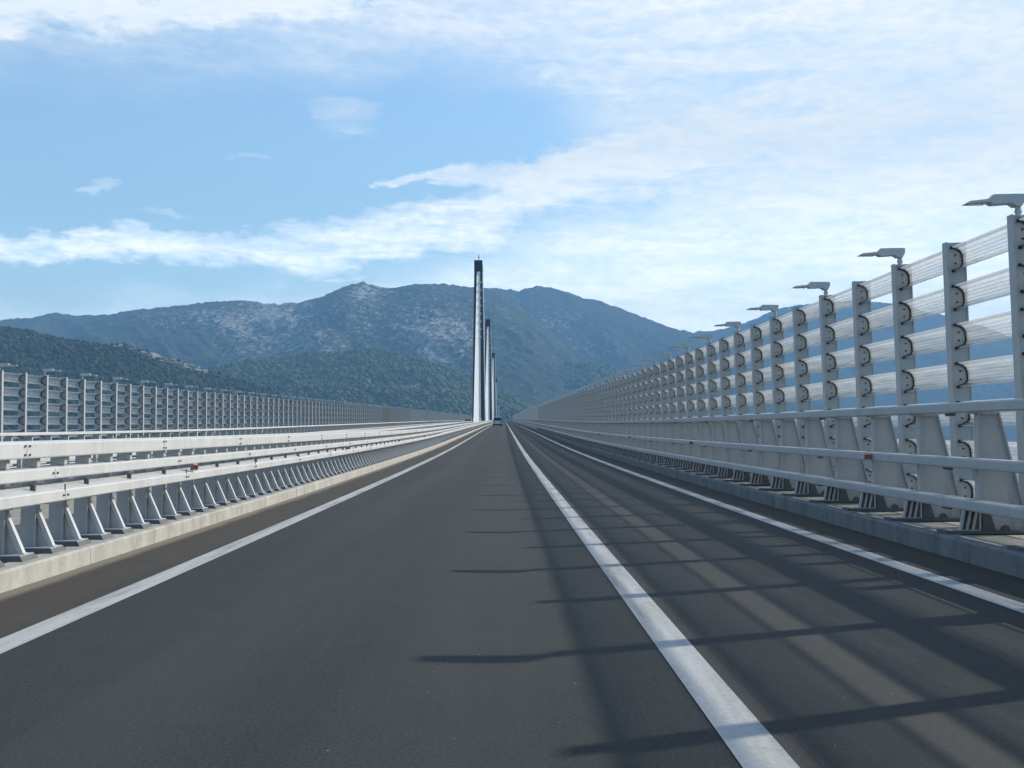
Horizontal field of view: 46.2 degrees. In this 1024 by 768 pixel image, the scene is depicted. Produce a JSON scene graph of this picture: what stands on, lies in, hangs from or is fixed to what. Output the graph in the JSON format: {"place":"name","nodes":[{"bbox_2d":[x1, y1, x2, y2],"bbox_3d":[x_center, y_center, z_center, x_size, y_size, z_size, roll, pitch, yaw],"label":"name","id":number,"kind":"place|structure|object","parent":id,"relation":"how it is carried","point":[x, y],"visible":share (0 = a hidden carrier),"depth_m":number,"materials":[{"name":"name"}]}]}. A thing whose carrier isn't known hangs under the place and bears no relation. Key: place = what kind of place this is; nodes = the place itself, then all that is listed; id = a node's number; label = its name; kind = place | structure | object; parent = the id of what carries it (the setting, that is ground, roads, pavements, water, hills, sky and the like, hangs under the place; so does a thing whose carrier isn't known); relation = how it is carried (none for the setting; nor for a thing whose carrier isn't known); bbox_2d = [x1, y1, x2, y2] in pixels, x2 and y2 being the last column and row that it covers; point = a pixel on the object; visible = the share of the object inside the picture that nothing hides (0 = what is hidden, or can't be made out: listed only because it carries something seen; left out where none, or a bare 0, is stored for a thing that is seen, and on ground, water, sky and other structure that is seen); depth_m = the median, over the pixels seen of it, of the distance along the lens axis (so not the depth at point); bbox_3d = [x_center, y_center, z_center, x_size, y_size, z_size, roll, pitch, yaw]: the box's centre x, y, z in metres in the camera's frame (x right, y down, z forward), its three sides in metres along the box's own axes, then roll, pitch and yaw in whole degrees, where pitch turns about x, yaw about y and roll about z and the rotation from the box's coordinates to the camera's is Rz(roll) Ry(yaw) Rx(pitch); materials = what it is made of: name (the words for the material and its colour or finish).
{"place":"outdoors","nodes":[
{"label":"outdoors","id":0,"kind":"place"},
{"bbox_2d":[6,465,178,485],"bbox_3d":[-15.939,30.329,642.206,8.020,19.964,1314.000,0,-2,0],"label":"road opposite","id":1,"kind":"structure","parent":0,"point":[43,480],"depth_m":35.06,"materials":[{"name":"concrete"}]},
{"bbox_2d":[10,480,193,554],"bbox_3d":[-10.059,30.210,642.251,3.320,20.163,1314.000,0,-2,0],"label":"pavement median","id":2,"kind":"object","parent":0,"point":[15,515],"visible":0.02,"depth_m":16.53,"materials":[{"name":"concrete"}]},
{"bbox_2d":[3,421,471,509],"bbox_3d":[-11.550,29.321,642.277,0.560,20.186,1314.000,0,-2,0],"label":"guardrail","id":3,"kind":"object","parent":2,"relation":"on","point":[17,463],"visible":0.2,"depth_m":25.33,"materials":[{"name":"white metal"}]},
{"bbox_2d":[0,420,492,567],"bbox_3d":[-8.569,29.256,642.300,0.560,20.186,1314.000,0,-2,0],"label":"guardrail","id":4,"kind":"object","parent":2,"relation":"on","point":[286,462],"visible":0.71,"depth_m":13.70,"materials":[{"name":"white metal"}]},
{"bbox_2d":[190,463,198,470],"bbox_3d":[-3.981,1.041,15.043,0.076,0.090,0.128,0,-2,0],"label":"reflector","id":5,"kind":"object","parent":4,"relation":"attached to","point":[193,466],"visible":1,"depth_m":14.98,"materials":[{"name":"plastic"}]},
{"bbox_2d":[472,257,485,422],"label":"bridge pylon","id":6,"kind":"object","parent":2,"relation":"on","point":[479,405],"visible":0.92,"depth_m":266.36,"materials":[{"name":"grey concrete"}]},
{"bbox_2d":[485,317,492,420],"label":"bridge pylon","id":7,"kind":"object","parent":2,"relation":"on","point":[488,381],"visible":0.9,"depth_m":424.39,"materials":[{"name":"white concrete"}]},
{"bbox_2d":[491,351,495,417],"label":"bridge pylon","id":8,"kind":"object","parent":2,"relation":"on","point":[493,386],"visible":0.83,"depth_m":639.26,"materials":[{"name":"white concrete"}]},
{"bbox_2d":[495,379,497,416],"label":"bridge pylon","id":9,"kind":"object","parent":2,"relation":"on","point":[496,396],"visible":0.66,"depth_m":859.26,"materials":[{"name":"white concrete"}]},
{"bbox_2d":[0,329,319,440],"bbox_3d":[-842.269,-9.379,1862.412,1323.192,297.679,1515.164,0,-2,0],"label":"hill","id":10,"kind":"structure","parent":0,"point":[54,414],"depth_m":1795.51,"materials":[{"name":"green plant"}]},
{"bbox_2d":[0,326,319,440],"bbox_3d":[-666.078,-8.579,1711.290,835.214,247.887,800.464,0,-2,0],"label":"woodland","id":11,"kind":"object","parent":10,"relation":"on","point":[96,352],"visible":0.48,"depth_m":1838.70,"materials":[{"name":"green plant"}]},
{"bbox_2d":[0,281,579,406],"bbox_3d":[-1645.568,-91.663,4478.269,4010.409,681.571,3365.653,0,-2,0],"label":"mountain","id":12,"kind":"structure","parent":0,"point":[433,323],"depth_m":4332.62,"materials":[{"name":"plant"}]},
{"bbox_2d":[223,351,525,421],"bbox_3d":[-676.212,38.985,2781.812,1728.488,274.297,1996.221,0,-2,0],"label":"hill","id":13,"kind":"structure","parent":0,"point":[317,380],"depth_m":2733.34,"materials":[{"name":"green plant"}]},
{"bbox_2d":[207,348,534,421],"bbox_3d":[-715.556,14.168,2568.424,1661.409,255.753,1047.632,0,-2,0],"label":"woodland","id":14,"kind":"object","parent":13,"relation":"on","point":[453,394],"visible":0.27,"depth_m":2744.32,"materials":[{"name":"green plant"}]},
{"bbox_2d":[0,422,1023,767],"bbox_3d":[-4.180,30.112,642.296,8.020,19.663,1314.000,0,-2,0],"label":"road","id":15,"kind":"structure","parent":0,"point":[464,604],"depth_m":6.98,"materials":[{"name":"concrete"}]},
{"bbox_2d":[0,425,491,653],"bbox_3d":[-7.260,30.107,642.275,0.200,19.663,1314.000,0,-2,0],"label":"lane marking","id":16,"kind":"object","parent":15,"relation":"on","point":[18,638],"visible":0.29,"depth_m":9.57,"materials":[{"name":"paint"}]},
{"bbox_2d":[0,423,492,592],"bbox_3d":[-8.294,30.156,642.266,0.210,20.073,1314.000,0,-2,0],"label":"kerb","id":17,"kind":"structure","parent":15,"relation":"on","point":[13,575],"depth_m":12.67,"materials":[{"name":"concrete"}]},
{"bbox_2d":[492,417,502,426],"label":"van","id":18,"kind":"object","parent":15,"relation":"on","point":[497,420],"visible":0.98,"depth_m":239.93,"materials":[{"name":"silver metal"}]},
{"bbox_2d":[506,423,799,767],"bbox_3d":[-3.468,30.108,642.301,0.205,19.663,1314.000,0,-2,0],"label":"lane marking","id":19,"kind":"object","parent":15,"relation":"on","point":[750,741],"visible":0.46,"depth_m":6.11,"materials":[{"name":"paint"}]},
{"bbox_2d":[513,422,1023,578],"bbox_3d":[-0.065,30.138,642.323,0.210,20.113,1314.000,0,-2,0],"label":"kerb","id":20,"kind":"structure","parent":15,"relation":"on","point":[996,556],"depth_m":13.97,"materials":[{"name":"concrete"}]},
{"bbox_2d":[511,398,1023,550],"bbox_3d":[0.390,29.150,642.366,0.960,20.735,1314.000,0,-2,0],"label":"guardrail","id":21,"kind":"object","parent":20,"relation":"on","point":[995,505],"visible":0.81,"depth_m":16.85,"materials":[{"name":"grey metal"}]},
{"bbox_2d":[864,453,872,460],"bbox_3d":[4.424,0.905,14.906,0.076,0.090,0.128,0,-2,0],"label":"reflector","id":22,"kind":"object","parent":21,"relation":"attached to","point":[867,456],"visible":1,"depth_m":14.86,"materials":[{"name":"plastic"}]},
{"bbox_2d":[516,424,1023,612],"bbox_3d":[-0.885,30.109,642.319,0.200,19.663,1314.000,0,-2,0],"label":"lane marking","id":23,"kind":"object","parent":15,"relation":"on","point":[983,594],"visible":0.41,"depth_m":11.63,"materials":[{"name":"paint"}]},
{"bbox_2d":[0,0,1023,337],"label":"sky","id":24,"kind":"structure","parent":0,"point":[688,165],"materials":[{"name":"blue"}]},
{"bbox_2d":[573,368,696,408],"bbox_3d":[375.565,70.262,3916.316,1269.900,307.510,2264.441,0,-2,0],"label":"hill","id":25,"kind":"structure","parent":0,"point":[575,380],"depth_m":3881.79,"materials":[{"name":"green plant"}]},
{"bbox_2d":[560,361,753,420],"bbox_3d":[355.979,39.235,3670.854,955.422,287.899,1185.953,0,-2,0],"label":"woodland","id":26,"kind":"object","parent":25,"relation":"on","point":[588,370],"visible":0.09,"depth_m":3992.70,"materials":[{"name":"green plant"}]},
{"bbox_2d":[470,286,950,448],"bbox_3d":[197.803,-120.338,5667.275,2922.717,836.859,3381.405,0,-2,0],"label":"mountain","id":27,"kind":"structure","parent":0,"point":[592,331],"depth_m":5706.89,"materials":[{"name":"plant"}]},
{"bbox_2d":[522,424,1023,544],"bbox_3d":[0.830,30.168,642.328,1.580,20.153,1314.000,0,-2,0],"label":"pavement","id":28,"kind":"structure","parent":0,"point":[1011,539],"depth_m":13.36,"materials":[{"name":"concrete"}]},
{"bbox_2d":[513,214,1023,502],"bbox_3d":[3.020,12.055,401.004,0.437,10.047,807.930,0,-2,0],"label":"wind fence","id":29,"kind":"object","parent":28,"relation":"on","point":[652,392],"visible":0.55,"depth_m":21.09,"materials":[{"name":"grey metal"}]},
{"bbox_2d":[619,368,633,373],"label":"street lamp","id":30,"kind":"object","parent":29,"relation":"attached to","point":[629,369],"visible":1,"depth_m":52.76,"materials":[{"name":"grey metal"}]},
{"bbox_2d":[630,364,644,369],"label":"street lamp","id":31,"kind":"object","parent":29,"relation":"attached to","point":[641,365],"visible":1,"depth_m":48.80,"materials":[{"name":"grey metal"}]},
{"bbox_2d":[640,358,656,364],"bbox_3d":[5.104,-0.841,44.913,0.655,0.252,0.190,1,-2,-1],"label":"street lamp","id":32,"kind":"object","parent":29,"relation":"attached to","point":[652,359],"visible":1,"depth_m":44.84,"materials":[{"name":"grey metal"}]},
{"bbox_2d":[653,352,671,358],"bbox_3d":[5.128,-0.968,40.955,0.655,0.252,0.190,0,-2,-1],"label":"street lamp","id":33,"kind":"object","parent":29,"relation":"attached to","point":[669,354],"visible":1,"depth_m":40.88,"materials":[{"name":"grey metal"}]},
{"bbox_2d":[668,344,689,351],"bbox_3d":[5.155,-1.103,36.994,0.655,0.252,0.190,-1,-2,-2],"label":"street lamp","id":34,"kind":"object","parent":29,"relation":"attached to","point":[687,346],"visible":1,"depth_m":36.93,"materials":[{"name":"grey metal"}]},
{"bbox_2d":[689,334,712,342],"bbox_3d":[5.183,-1.242,33.043,0.655,0.252,0.190,0,-2,0],"label":"street lamp","id":35,"kind":"object","parent":29,"relation":"attached to","point":[707,336],"visible":1,"depth_m":32.97,"materials":[{"name":"grey metal"}]},
{"bbox_2d":[715,321,740,331],"bbox_3d":[5.209,-1.380,29.085,0.655,0.252,0.190,-1,-2,0],"label":"street lamp","id":36,"kind":"object","parent":29,"relation":"on","point":[734,324],"visible":1,"depth_m":29.01,"materials":[{"name":"grey metal"}]},
{"bbox_2d":[747,305,778,316],"bbox_3d":[5.239,-1.529,25.123,0.655,0.252,0.190,0,-2,-1],"label":"street lamp","id":37,"kind":"object","parent":29,"relation":"attached to","point":[773,308],"visible":1,"depth_m":25.05,"materials":[{"name":"grey metal"}]},
{"bbox_2d":[792,282,829,295],"bbox_3d":[5.265,-1.671,21.165,0.655,0.252,0.190,0,-2,-1],"label":"street lamp","id":38,"kind":"object","parent":29,"relation":"attached to","point":[824,286],"visible":1,"depth_m":21.10,"materials":[{"name":"grey metal"}]},
{"bbox_2d":[857,248,904,265],"bbox_3d":[5.291,-1.817,17.222,0.655,0.252,0.190,-1,-2,1],"label":"street lamp","id":39,"kind":"object","parent":29,"relation":"attached to","point":[897,253],"visible":1,"depth_m":17.15,"materials":[{"name":"grey metal"}]},
{"bbox_2d":[962,193,1023,216],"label":"street lamp","id":40,"kind":"object","parent":29,"relation":"on","point":[1016,201],"visible":1,"depth_m":13.19,"materials":[{"name":"grey metal"}]},
{"bbox_2d":[694,300,1016,443],"bbox_3d":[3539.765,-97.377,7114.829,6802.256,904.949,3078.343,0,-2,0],"label":"mountain","id":41,"kind":"structure","parent":0,"point":[992,371],"depth_m":6830.50,"materials":[{"name":"blue"}]},
{"bbox_2d":[948,444,1018,482],"bbox_3d":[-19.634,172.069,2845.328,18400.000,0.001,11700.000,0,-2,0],"label":"sea","id":42,"kind":"structure","parent":0,"point":[1013,451],"depth_m":3410.22,"materials":[{"name":"blue liquid"}]},
{"bbox_3d":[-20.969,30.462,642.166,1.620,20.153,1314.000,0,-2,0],"label":"pavement opposite","id":43,"kind":"structure","parent":0,"visible":0},
{"bbox_2d":[0,370,471,441],"bbox_3d":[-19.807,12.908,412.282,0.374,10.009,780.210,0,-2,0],"label":"wind fence","id":44,"kind":"object","parent":43,"relation":"on","point":[332,413],"visible":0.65,"depth_m":67.98,"materials":[{"name":"grey metal"}]},
{"bbox_2d":[0,363,16,370],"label":"street lamp","id":45,"kind":"object","parent":44,"relation":"attached to","point":[5,364],"visible":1,"depth_m":40.30,"materials":[{"name":"grey metal"}]},
{"bbox_2d":[43,369,59,375],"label":"street lamp","id":46,"kind":"object","parent":44,"relation":"attached to","point":[45,371],"visible":1,"depth_m":44.25,"materials":[{"name":"grey metal"}]},
{"bbox_2d":[80,373,96,379],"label":"street lamp","id":47,"kind":"object","parent":44,"relation":"on","point":[84,374],"visible":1,"depth_m":48.21,"materials":[{"name":"grey metal"}]},
{"bbox_2d":[113,377,125,382],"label":"street lamp","id":48,"kind":"object","parent":44,"relation":"attached to","point":[117,378],"visible":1,"depth_m":52.17,"materials":[{"name":"grey metal"}]},
{"bbox_2d":[140,380,153,385],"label":"street lamp","id":49,"kind":"object","parent":44,"relation":"on","point":[144,381],"visible":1,"depth_m":56.13,"materials":[{"name":"grey metal"}]},
{"bbox_2d":[0,420,471,466],"bbox_3d":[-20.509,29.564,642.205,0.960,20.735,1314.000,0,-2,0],"label":"guardrail","id":50,"kind":"object","parent":43,"relation":"on","point":[300,429],"visible":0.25,"depth_m":70.82,"materials":[{"name":"white metal"}]}
]}

